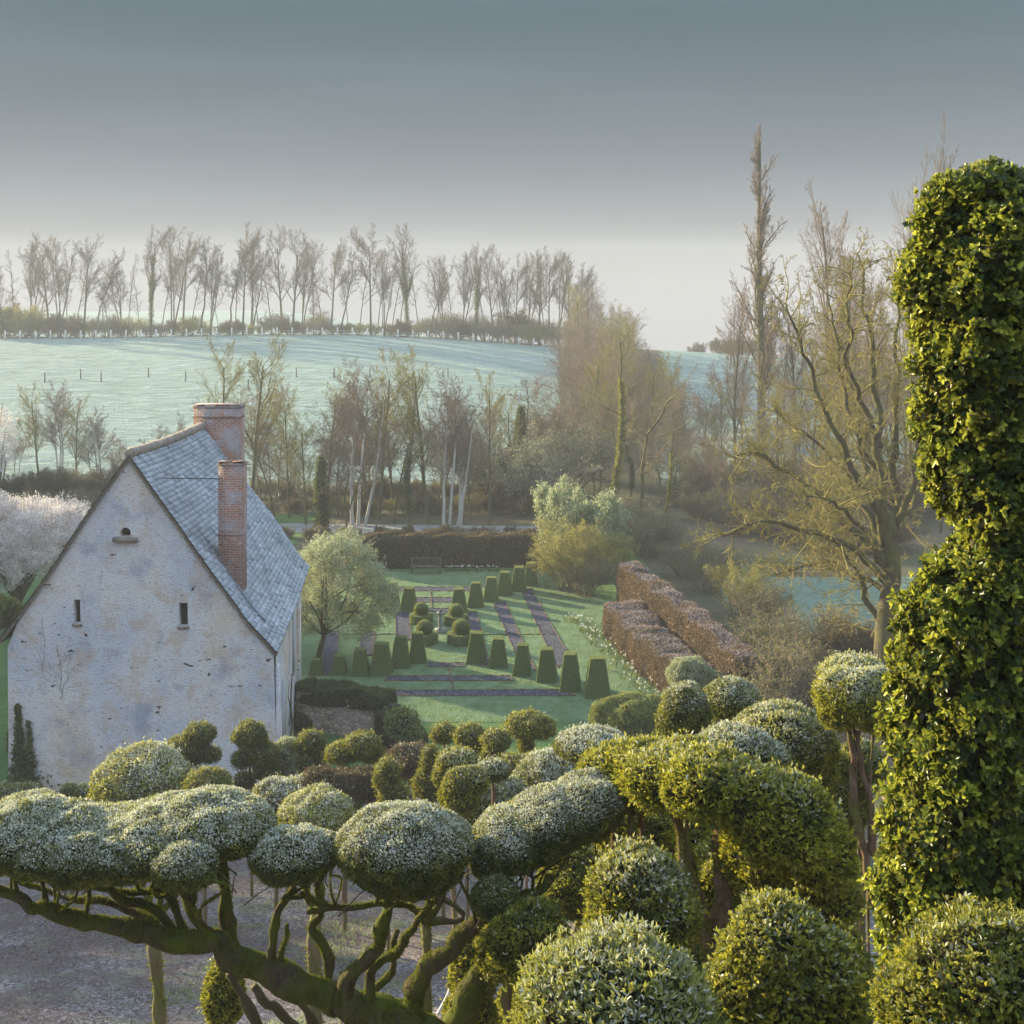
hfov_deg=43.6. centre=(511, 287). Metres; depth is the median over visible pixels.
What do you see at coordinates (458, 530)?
roadside bush
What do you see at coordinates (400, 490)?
roadside bush
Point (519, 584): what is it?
topiary pyramid
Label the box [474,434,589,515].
grey shrub
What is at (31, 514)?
blossom tree
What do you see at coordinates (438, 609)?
slate bed
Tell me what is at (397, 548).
garden hedge
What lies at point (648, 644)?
beech hedge
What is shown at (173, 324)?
bush
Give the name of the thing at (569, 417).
bare tree
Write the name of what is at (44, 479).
roadside bush
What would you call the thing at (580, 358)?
wood tree
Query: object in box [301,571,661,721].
lawn
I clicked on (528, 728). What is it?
topiary
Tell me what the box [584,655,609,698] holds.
topiary pyramid
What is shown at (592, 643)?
flower border
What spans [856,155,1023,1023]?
leafy column
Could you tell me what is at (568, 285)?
bare tree
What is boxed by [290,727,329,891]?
topiary
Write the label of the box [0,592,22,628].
round bush
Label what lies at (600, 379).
wood tree
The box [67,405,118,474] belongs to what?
birch tree
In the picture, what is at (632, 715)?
dark bush
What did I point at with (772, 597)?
twiggy shrub
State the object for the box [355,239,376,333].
slender tree
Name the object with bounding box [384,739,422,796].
tangled bush
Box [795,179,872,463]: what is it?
poplar tree
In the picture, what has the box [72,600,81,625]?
window
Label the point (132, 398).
hill pasture
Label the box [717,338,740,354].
tree
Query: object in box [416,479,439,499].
roadside bush
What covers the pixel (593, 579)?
twiggy shrub
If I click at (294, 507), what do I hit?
roadside bush
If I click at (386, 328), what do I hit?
bush
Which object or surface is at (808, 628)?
grey shrub
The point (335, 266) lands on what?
bare tree
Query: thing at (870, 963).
understorey bush
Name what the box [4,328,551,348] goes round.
post fence
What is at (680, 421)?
bare tree
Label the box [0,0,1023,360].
sky
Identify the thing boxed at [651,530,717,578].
twiggy shrub
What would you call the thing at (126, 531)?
window
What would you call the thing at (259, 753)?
topiary
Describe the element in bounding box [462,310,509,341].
bush
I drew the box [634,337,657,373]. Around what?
wood tree
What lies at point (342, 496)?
roadside bush
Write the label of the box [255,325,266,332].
bush
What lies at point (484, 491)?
bramble bush
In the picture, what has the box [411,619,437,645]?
ball topiary
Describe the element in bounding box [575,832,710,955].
domed topiary
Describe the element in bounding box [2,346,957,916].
ground
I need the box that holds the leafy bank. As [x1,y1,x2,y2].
[806,636,908,817]
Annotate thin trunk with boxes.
[130,879,178,1023]
[302,876,325,1023]
[408,888,465,1014]
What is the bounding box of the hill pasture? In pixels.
[0,334,915,497]
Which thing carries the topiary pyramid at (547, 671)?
on the lawn at (556, 605)
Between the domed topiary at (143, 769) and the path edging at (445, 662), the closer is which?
the domed topiary at (143, 769)
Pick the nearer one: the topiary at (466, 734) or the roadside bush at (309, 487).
the topiary at (466, 734)
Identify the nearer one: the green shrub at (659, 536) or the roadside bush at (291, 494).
the green shrub at (659, 536)
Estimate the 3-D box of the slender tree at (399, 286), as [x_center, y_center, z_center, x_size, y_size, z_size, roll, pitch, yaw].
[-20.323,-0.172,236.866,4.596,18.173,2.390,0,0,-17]
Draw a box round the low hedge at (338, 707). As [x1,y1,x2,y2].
[294,676,397,736]
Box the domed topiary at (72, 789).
[56,780,90,896]
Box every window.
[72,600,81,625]
[112,528,137,541]
[177,603,188,628]
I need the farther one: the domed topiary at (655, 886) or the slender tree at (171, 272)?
the slender tree at (171, 272)
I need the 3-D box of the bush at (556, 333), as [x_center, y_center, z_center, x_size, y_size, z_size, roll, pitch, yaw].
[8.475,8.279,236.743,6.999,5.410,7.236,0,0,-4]
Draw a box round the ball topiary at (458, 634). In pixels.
[447,618,470,646]
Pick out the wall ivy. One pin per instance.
(23, 766)
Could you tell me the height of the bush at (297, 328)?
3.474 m
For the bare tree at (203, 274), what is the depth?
234.18 m
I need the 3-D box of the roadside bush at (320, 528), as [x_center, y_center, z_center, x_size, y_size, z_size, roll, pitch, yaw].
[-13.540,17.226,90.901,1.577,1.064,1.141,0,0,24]
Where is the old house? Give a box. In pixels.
[0,403,309,794]
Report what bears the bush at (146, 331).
on the hill pasture
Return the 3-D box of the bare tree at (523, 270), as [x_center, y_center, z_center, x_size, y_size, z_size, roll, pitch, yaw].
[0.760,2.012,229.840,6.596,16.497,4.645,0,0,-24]
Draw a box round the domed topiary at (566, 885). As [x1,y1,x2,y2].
[535,843,602,935]
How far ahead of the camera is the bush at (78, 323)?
230.90 m
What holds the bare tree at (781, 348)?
on the hill pasture
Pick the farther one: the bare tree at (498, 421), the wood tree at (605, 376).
the wood tree at (605, 376)
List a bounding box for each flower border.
[445,564,500,572]
[563,612,660,695]
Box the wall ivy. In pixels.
[4,702,62,791]
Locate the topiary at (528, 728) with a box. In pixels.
[502,706,559,889]
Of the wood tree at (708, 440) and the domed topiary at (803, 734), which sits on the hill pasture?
the wood tree at (708, 440)
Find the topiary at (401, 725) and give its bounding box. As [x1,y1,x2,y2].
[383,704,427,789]
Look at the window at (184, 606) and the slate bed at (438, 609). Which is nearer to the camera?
the window at (184, 606)
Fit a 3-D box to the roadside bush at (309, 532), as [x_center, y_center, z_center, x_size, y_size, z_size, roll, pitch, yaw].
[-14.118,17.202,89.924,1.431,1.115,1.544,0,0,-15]
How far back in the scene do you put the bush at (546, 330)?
233.59 m
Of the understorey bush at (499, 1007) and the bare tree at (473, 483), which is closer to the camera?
the understorey bush at (499, 1007)
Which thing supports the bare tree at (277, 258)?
on the hill pasture
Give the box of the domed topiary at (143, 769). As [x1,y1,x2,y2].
[85,734,194,897]
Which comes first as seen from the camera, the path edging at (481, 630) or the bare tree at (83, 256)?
the path edging at (481, 630)
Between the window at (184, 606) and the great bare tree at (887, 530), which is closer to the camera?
the window at (184, 606)
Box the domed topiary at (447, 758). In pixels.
[430,744,479,925]
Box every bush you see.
[0,304,47,337]
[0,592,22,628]
[1,301,32,336]
[1,307,21,336]
[1,475,26,495]
[1,477,9,494]
[3,471,38,496]
[6,485,41,500]
[17,486,50,507]
[19,463,73,498]
[21,313,50,337]
[25,478,47,494]
[38,311,95,337]
[40,315,66,335]
[45,460,82,494]
[55,485,100,509]
[68,481,88,497]
[73,471,100,496]
[76,460,118,496]
[86,311,124,337]
[86,316,103,336]
[109,322,132,336]
[118,316,147,336]
[137,321,162,336]
[152,321,174,336]
[163,319,187,335]
[177,315,213,335]
[180,764,234,924]
[197,323,213,335]
[209,323,222,334]
[217,317,246,335]
[244,324,257,334]
[249,474,275,498]
[254,472,305,501]
[255,310,292,334]
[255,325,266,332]
[265,498,284,514]
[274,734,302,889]
[277,318,305,334]
[279,489,299,501]
[282,496,302,513]
[283,525,295,538]
[294,495,312,512]
[297,761,380,931]
[298,487,310,500]
[300,312,334,334]
[301,480,315,499]
[301,527,320,538]
[311,490,343,511]
[313,524,332,535]
[323,322,340,334]
[331,481,349,500]
[331,525,348,537]
[333,323,353,332]
[335,497,355,512]
[346,474,393,501]
[347,322,370,334]
[347,497,371,514]
[347,524,363,533]
[362,496,387,514]
[365,322,383,334]
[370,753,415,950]
[373,524,385,532]
[378,490,390,500]
[379,323,394,334]
[382,477,428,500]
[383,498,400,512]
[384,480,413,499]
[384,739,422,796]
[385,319,414,336]
[393,489,419,514]
[399,490,441,513]
[401,524,415,532]
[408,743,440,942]
[410,323,426,336]
[415,317,441,336]
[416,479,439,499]
[423,308,465,338]
[427,479,453,499]
[429,500,442,514]
[438,482,458,499]
[439,524,454,531]
[444,317,477,338]
[446,494,468,513]
[450,525,466,532]
[453,488,467,498]
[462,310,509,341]
[464,490,487,512]
[465,526,489,532]
[467,437,561,507]
[481,497,508,514]
[487,319,514,341]
[488,526,500,532]
[491,305,535,342]
[494,984,517,1023]
[496,747,546,878]
[501,525,519,532]
[508,496,530,513]
[510,323,547,344]
[522,315,563,345]
[541,319,566,345]
[587,690,661,737]
[690,940,701,975]
[721,492,803,536]
[742,451,844,505]
[811,614,874,657]
[836,459,951,517]
[838,512,934,553]
[847,924,877,1023]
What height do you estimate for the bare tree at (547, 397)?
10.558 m
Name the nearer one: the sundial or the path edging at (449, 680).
the path edging at (449, 680)
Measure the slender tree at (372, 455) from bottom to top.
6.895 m
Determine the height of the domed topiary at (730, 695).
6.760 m
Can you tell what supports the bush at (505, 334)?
on the hill pasture
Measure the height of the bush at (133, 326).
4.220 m
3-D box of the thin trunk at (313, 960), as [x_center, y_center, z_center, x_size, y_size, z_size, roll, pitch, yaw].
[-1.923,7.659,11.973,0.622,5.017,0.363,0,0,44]
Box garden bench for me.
[411,557,440,573]
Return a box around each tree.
[0,265,14,338]
[0,404,21,493]
[0,411,40,472]
[0,488,90,609]
[0,765,626,1023]
[4,250,21,336]
[15,381,52,471]
[17,241,49,335]
[20,230,80,333]
[28,378,86,475]
[38,238,78,337]
[38,243,60,337]
[60,247,74,317]
[60,394,101,472]
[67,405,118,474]
[69,234,110,336]
[77,243,96,315]
[90,247,124,335]
[95,277,113,318]
[97,259,130,320]
[98,277,107,337]
[101,429,127,469]
[124,255,140,336]
[130,270,142,335]
[137,410,189,443]
[140,224,171,336]
[154,225,193,334]
[162,237,182,323]
[164,231,207,335]
[189,337,253,426]
[192,237,218,335]
[192,242,211,319]
[200,244,236,334]
[208,281,218,324]
[222,222,263,334]
[223,244,253,321]
[226,332,297,490]
[228,239,244,320]
[234,236,272,332]
[236,368,320,502]
[244,248,259,325]
[244,410,275,517]
[245,449,338,516]
[254,244,273,334]
[256,223,310,332]
[260,227,322,334]
[263,388,308,517]
[278,412,321,524]
[294,238,328,332]
[298,384,390,515]
[299,520,402,657]
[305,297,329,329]
[305,367,357,491]
[306,247,323,313]
[306,373,405,500]
[307,245,321,332]
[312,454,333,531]
[314,355,416,525]
[318,237,355,332]
[335,251,347,322]
[336,246,362,334]
[342,438,382,526]
[348,223,395,334]
[354,347,416,520]
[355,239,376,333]
[364,377,412,503]
[369,249,400,335]
[377,237,392,333]
[384,371,441,526]
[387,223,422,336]
[387,343,454,522]
[392,243,411,325]
[393,407,423,522]
[400,237,415,320]
[401,378,492,501]
[402,249,423,334]
[411,367,497,528]
[419,256,450,315]
[425,266,453,335]
[431,398,480,527]
[435,255,446,336]
[440,260,455,338]
[447,394,526,493]
[450,251,486,319]
[450,414,481,519]
[466,365,511,524]
[468,241,494,340]
[469,247,482,314]
[470,245,509,339]
[486,257,515,342]
[491,389,527,498]
[495,254,515,311]
[499,253,531,343]
[505,358,627,455]
[507,380,549,439]
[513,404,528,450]
[519,252,551,342]
[521,251,532,342]
[521,252,558,345]
[527,245,565,339]
[530,469,635,571]
[533,249,544,341]
[539,307,610,407]
[539,391,652,495]
[541,317,646,427]
[542,315,608,417]
[543,309,633,384]
[544,309,598,366]
[549,294,620,389]
[550,252,584,342]
[551,341,640,431]
[554,259,585,319]
[562,279,587,334]
[562,327,669,469]
[563,263,596,321]
[564,283,595,351]
[567,299,593,344]
[568,282,607,327]
[573,341,618,474]
[577,307,671,496]
[578,270,597,324]
[582,296,623,343]
[589,312,627,418]
[593,299,640,342]
[596,352,674,461]
[598,324,630,430]
[600,301,645,354]
[605,302,628,348]
[606,318,631,362]
[607,346,641,435]
[608,346,675,454]
[608,363,708,510]
[608,385,735,487]
[609,354,673,433]
[609,411,652,495]
[610,328,666,404]
[618,324,634,370]
[619,310,645,366]
[625,342,661,417]
[633,351,672,475]
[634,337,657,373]
[639,412,701,520]
[649,385,717,475]
[650,363,672,442]
[655,350,682,439]
[655,357,674,410]
[661,381,693,459]
[666,377,704,449]
[668,422,762,513]
[671,361,753,447]
[677,436,729,496]
[679,227,937,671]
[686,342,707,352]
[700,379,735,459]
[700,431,722,458]
[701,430,714,454]
[708,278,756,454]
[708,337,727,353]
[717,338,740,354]
[721,386,796,478]
[723,435,748,511]
[727,348,751,447]
[728,338,756,355]
[729,123,798,461]
[737,376,809,500]
[738,438,811,505]
[752,365,827,462]
[767,310,811,452]
[768,294,822,456]
[777,306,891,445]
[787,352,844,504]
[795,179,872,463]
[795,306,845,442]
[808,414,872,555]
[812,223,886,442]
[823,424,864,512]
[831,313,919,455]
[831,336,853,433]
[836,253,908,455]
[839,341,889,466]
[880,146,932,522]
[881,361,908,463]
[932,109,958,532]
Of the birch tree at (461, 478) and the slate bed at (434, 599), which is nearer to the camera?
the slate bed at (434, 599)
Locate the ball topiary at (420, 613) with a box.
[409,602,433,624]
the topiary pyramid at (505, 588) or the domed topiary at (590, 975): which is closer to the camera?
the domed topiary at (590, 975)
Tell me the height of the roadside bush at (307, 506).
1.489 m
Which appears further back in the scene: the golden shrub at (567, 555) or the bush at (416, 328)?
the bush at (416, 328)
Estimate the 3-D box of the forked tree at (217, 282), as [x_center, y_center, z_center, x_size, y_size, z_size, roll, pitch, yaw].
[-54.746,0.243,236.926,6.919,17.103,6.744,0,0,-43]
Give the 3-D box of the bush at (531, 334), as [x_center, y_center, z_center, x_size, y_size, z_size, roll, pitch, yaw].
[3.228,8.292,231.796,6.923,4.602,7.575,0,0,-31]
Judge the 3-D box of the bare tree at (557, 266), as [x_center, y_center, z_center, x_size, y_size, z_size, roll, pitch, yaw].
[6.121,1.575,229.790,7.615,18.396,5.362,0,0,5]
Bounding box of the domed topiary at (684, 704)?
[653,678,714,741]
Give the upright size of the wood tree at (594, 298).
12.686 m
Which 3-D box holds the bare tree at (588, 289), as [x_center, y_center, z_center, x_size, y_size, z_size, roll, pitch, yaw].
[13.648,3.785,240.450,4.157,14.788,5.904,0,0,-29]
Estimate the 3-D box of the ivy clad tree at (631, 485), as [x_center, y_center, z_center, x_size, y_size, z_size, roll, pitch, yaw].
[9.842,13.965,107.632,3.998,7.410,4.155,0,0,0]
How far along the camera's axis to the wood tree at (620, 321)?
193.52 m
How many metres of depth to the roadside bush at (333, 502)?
99.66 m
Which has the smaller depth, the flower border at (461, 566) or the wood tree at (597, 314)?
the flower border at (461, 566)
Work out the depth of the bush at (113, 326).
231.16 m
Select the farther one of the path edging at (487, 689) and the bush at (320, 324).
the bush at (320, 324)
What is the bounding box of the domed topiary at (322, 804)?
[276,780,357,950]
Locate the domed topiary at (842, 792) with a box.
[829,734,891,954]
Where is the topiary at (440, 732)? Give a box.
[427,719,456,916]
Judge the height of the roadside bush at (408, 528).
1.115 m
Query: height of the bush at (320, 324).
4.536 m
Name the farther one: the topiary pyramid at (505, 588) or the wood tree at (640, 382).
the wood tree at (640, 382)
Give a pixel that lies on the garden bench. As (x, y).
(432, 565)
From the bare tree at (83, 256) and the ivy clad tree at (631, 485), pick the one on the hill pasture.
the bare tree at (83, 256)
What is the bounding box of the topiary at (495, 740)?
[478,725,513,759]
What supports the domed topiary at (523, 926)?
on the gravel yard at (19, 977)
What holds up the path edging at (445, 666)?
on the lawn at (556, 605)
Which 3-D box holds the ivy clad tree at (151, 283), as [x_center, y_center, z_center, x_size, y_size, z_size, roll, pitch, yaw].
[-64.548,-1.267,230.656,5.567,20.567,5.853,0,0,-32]
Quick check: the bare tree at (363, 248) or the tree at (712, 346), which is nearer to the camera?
the bare tree at (363, 248)
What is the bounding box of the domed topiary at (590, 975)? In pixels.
[501,909,731,1023]
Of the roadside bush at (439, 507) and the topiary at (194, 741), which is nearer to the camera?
the topiary at (194, 741)
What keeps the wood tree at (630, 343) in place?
on the ground at (710, 604)
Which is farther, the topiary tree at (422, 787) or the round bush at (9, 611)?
the round bush at (9, 611)
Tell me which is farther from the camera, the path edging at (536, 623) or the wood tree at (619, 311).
the wood tree at (619, 311)
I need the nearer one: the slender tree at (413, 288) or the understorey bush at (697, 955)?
the understorey bush at (697, 955)
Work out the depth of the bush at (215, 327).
237.08 m
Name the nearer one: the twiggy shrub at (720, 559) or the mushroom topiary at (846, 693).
the mushroom topiary at (846, 693)
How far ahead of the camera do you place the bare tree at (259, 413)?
102.59 m
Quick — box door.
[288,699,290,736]
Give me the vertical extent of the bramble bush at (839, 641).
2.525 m
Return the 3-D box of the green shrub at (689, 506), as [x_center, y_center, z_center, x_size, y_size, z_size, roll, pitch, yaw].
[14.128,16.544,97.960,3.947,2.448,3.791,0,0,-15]
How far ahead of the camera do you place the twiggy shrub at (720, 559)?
73.77 m
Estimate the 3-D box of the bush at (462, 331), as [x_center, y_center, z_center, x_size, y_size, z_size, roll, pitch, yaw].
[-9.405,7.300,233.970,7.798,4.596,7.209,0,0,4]
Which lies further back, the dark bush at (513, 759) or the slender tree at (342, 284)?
the slender tree at (342, 284)
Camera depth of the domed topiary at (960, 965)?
4.58 m
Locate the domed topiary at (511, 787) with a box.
[466,773,527,825]
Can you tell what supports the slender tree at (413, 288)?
on the hill pasture
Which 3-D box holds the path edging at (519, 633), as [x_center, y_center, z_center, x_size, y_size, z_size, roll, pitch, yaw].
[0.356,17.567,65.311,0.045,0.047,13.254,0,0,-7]
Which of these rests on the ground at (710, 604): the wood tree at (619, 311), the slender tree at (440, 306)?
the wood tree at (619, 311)
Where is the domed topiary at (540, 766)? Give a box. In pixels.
[512,746,576,787]
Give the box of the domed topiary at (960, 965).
[858,886,1023,1023]
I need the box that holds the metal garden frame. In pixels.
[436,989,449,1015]
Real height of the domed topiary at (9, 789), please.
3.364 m
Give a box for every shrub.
[226,973,319,1023]
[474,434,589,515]
[503,400,616,472]
[519,420,637,494]
[525,515,637,590]
[552,546,618,597]
[571,530,641,581]
[598,491,663,534]
[624,503,690,558]
[644,473,711,505]
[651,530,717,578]
[668,444,769,500]
[670,536,753,593]
[676,491,716,518]
[692,477,773,522]
[703,560,777,615]
[719,599,859,679]
[722,574,796,630]
[730,622,834,689]
[732,632,873,744]
[760,689,813,709]
[770,503,828,544]
[784,454,898,513]
[790,598,870,651]
[798,509,877,551]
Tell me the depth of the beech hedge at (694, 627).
58.97 m
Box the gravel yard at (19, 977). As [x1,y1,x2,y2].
[0,790,882,1023]
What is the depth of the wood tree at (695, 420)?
117.13 m
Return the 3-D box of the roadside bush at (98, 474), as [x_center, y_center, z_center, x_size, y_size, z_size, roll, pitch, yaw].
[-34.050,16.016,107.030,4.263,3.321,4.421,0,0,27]
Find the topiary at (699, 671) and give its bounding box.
[664,654,723,687]
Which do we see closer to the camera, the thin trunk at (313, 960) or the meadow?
the thin trunk at (313, 960)
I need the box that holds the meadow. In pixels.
[710,577,913,652]
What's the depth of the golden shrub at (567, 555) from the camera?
73.86 m
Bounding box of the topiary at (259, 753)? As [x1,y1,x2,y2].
[227,716,285,896]
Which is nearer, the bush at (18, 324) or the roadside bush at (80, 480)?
the roadside bush at (80, 480)
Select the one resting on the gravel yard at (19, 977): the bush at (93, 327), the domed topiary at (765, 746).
the domed topiary at (765, 746)
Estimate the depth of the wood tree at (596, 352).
134.09 m
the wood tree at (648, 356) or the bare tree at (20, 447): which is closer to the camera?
the bare tree at (20, 447)
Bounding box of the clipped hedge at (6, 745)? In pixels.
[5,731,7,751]
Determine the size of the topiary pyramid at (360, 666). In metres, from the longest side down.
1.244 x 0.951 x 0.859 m
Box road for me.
[0,521,547,532]
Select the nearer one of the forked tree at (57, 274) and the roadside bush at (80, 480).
the roadside bush at (80, 480)
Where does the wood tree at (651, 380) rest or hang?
on the ground at (710, 604)
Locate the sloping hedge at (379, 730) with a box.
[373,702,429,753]
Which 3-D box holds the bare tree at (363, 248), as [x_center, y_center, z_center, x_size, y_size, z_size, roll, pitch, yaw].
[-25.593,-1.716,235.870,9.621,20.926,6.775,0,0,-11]
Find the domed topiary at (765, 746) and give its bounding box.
[696,719,795,767]
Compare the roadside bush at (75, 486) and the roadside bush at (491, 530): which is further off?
the roadside bush at (75, 486)
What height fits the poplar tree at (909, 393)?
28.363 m
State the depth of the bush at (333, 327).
234.51 m
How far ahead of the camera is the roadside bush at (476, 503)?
100.19 m
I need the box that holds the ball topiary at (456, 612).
[444,603,467,626]
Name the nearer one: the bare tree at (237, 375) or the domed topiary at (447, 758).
the domed topiary at (447, 758)
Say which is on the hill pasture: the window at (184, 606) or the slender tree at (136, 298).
the slender tree at (136, 298)
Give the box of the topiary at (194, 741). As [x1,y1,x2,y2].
[165,718,222,891]
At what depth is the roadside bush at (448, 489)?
105.67 m
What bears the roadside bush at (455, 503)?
on the ground at (710, 604)
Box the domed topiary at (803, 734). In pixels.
[732,697,843,798]
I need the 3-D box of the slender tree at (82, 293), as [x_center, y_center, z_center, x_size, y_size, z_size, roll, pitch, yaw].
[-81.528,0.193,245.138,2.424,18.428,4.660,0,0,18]
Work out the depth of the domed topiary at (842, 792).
14.33 m
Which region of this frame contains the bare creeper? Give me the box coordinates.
[22,619,84,697]
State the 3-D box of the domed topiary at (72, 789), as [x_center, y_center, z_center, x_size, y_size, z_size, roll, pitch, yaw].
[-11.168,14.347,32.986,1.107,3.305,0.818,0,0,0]
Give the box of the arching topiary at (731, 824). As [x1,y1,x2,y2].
[573,728,871,978]
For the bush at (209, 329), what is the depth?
234.41 m
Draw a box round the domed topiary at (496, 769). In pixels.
[476,754,511,1005]
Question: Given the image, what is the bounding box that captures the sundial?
[435,610,445,632]
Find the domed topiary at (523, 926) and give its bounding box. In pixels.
[470,889,573,1023]
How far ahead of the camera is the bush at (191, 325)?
230.85 m
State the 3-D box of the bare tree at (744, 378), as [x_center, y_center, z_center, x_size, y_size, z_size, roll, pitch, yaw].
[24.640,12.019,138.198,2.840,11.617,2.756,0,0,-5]
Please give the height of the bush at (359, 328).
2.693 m
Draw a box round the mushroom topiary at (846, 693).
[807,648,892,951]
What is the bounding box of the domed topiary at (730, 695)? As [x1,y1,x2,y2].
[702,671,762,722]
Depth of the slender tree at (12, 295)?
238.94 m
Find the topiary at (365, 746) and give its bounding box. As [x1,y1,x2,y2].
[321,728,386,914]
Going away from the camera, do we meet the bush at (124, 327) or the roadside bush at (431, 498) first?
the roadside bush at (431, 498)
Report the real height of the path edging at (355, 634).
0.046 m
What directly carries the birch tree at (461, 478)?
on the ground at (710, 604)
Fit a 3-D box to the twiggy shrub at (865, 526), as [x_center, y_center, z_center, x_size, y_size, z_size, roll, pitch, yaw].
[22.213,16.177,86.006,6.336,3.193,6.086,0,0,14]
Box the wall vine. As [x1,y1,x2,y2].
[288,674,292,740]
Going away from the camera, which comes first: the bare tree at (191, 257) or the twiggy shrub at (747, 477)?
the twiggy shrub at (747, 477)
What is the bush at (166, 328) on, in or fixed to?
on the hill pasture
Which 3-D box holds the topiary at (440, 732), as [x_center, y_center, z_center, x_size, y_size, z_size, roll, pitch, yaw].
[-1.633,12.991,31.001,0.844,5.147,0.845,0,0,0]
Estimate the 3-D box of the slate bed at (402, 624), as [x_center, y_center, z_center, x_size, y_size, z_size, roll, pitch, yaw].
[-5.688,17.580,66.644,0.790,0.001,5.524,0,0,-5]
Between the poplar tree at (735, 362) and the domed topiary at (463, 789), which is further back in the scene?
the poplar tree at (735, 362)
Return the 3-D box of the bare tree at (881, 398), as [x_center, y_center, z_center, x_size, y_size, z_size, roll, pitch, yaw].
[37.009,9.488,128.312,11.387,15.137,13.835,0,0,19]
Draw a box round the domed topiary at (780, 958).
[701,885,874,1023]
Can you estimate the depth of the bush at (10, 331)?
236.07 m
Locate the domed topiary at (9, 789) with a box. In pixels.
[0,778,45,888]
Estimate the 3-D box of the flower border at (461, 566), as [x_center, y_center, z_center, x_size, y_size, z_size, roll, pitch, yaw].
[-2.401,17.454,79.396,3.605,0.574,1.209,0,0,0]
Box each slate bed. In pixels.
[323,632,338,673]
[361,632,374,654]
[386,676,511,680]
[395,690,571,695]
[396,613,409,638]
[398,587,469,590]
[416,598,452,601]
[428,663,463,666]
[429,608,448,611]
[468,612,488,663]
[495,601,534,669]
[523,588,565,666]
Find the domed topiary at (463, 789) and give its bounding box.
[435,760,491,928]
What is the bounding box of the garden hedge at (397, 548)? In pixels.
[341,527,550,569]
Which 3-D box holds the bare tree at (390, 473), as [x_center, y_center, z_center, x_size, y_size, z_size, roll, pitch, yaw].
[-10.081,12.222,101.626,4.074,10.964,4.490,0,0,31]
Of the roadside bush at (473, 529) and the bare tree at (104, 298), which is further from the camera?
the bare tree at (104, 298)
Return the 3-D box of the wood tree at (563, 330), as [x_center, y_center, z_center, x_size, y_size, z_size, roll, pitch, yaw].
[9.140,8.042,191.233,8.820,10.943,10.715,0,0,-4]
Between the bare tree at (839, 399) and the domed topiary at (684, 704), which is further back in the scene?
the bare tree at (839, 399)
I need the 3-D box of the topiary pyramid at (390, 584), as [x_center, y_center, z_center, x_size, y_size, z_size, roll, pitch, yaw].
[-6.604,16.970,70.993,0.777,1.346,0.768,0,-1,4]
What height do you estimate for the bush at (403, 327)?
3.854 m
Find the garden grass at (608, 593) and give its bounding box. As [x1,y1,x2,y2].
[0,513,716,788]
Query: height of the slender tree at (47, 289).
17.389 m
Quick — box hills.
[2,310,422,336]
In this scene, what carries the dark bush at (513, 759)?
on the gravel yard at (19, 977)
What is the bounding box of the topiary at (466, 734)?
[449,718,486,919]
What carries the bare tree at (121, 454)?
on the hill pasture
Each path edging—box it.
[327,633,390,634]
[384,680,512,680]
[390,675,509,675]
[396,695,575,695]
[397,689,558,689]
[398,586,467,586]
[401,590,469,590]
[416,597,452,597]
[427,666,463,666]
[428,662,463,662]
[447,662,453,688]
[476,611,488,660]
[483,633,554,634]
[493,604,515,653]
[505,601,536,670]
[522,593,556,666]
[531,588,566,650]
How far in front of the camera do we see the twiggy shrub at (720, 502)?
96.30 m
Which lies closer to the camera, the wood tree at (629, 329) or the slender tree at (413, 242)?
the wood tree at (629, 329)
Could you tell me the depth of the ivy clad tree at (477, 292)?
230.33 m
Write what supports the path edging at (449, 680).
on the lawn at (556, 605)
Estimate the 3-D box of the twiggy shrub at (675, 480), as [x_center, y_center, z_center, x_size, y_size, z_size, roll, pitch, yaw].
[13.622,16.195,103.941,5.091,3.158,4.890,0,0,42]
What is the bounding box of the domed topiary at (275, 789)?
[252,771,377,908]
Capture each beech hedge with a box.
[601,598,714,691]
[615,560,766,688]
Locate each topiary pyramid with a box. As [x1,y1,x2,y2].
[308,658,323,675]
[330,653,347,675]
[351,647,369,676]
[369,641,392,676]
[386,581,399,606]
[391,635,409,668]
[399,586,416,612]
[409,631,426,663]
[452,587,467,613]
[466,630,486,663]
[467,581,483,607]
[483,576,498,601]
[489,636,507,668]
[498,571,512,595]
[512,565,526,591]
[512,642,531,676]
[525,561,538,585]
[536,646,557,682]
[560,651,581,692]
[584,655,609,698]
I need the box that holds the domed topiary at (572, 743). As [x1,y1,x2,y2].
[552,722,626,765]
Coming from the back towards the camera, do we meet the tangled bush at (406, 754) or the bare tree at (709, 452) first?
the bare tree at (709, 452)
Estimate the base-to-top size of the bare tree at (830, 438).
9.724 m

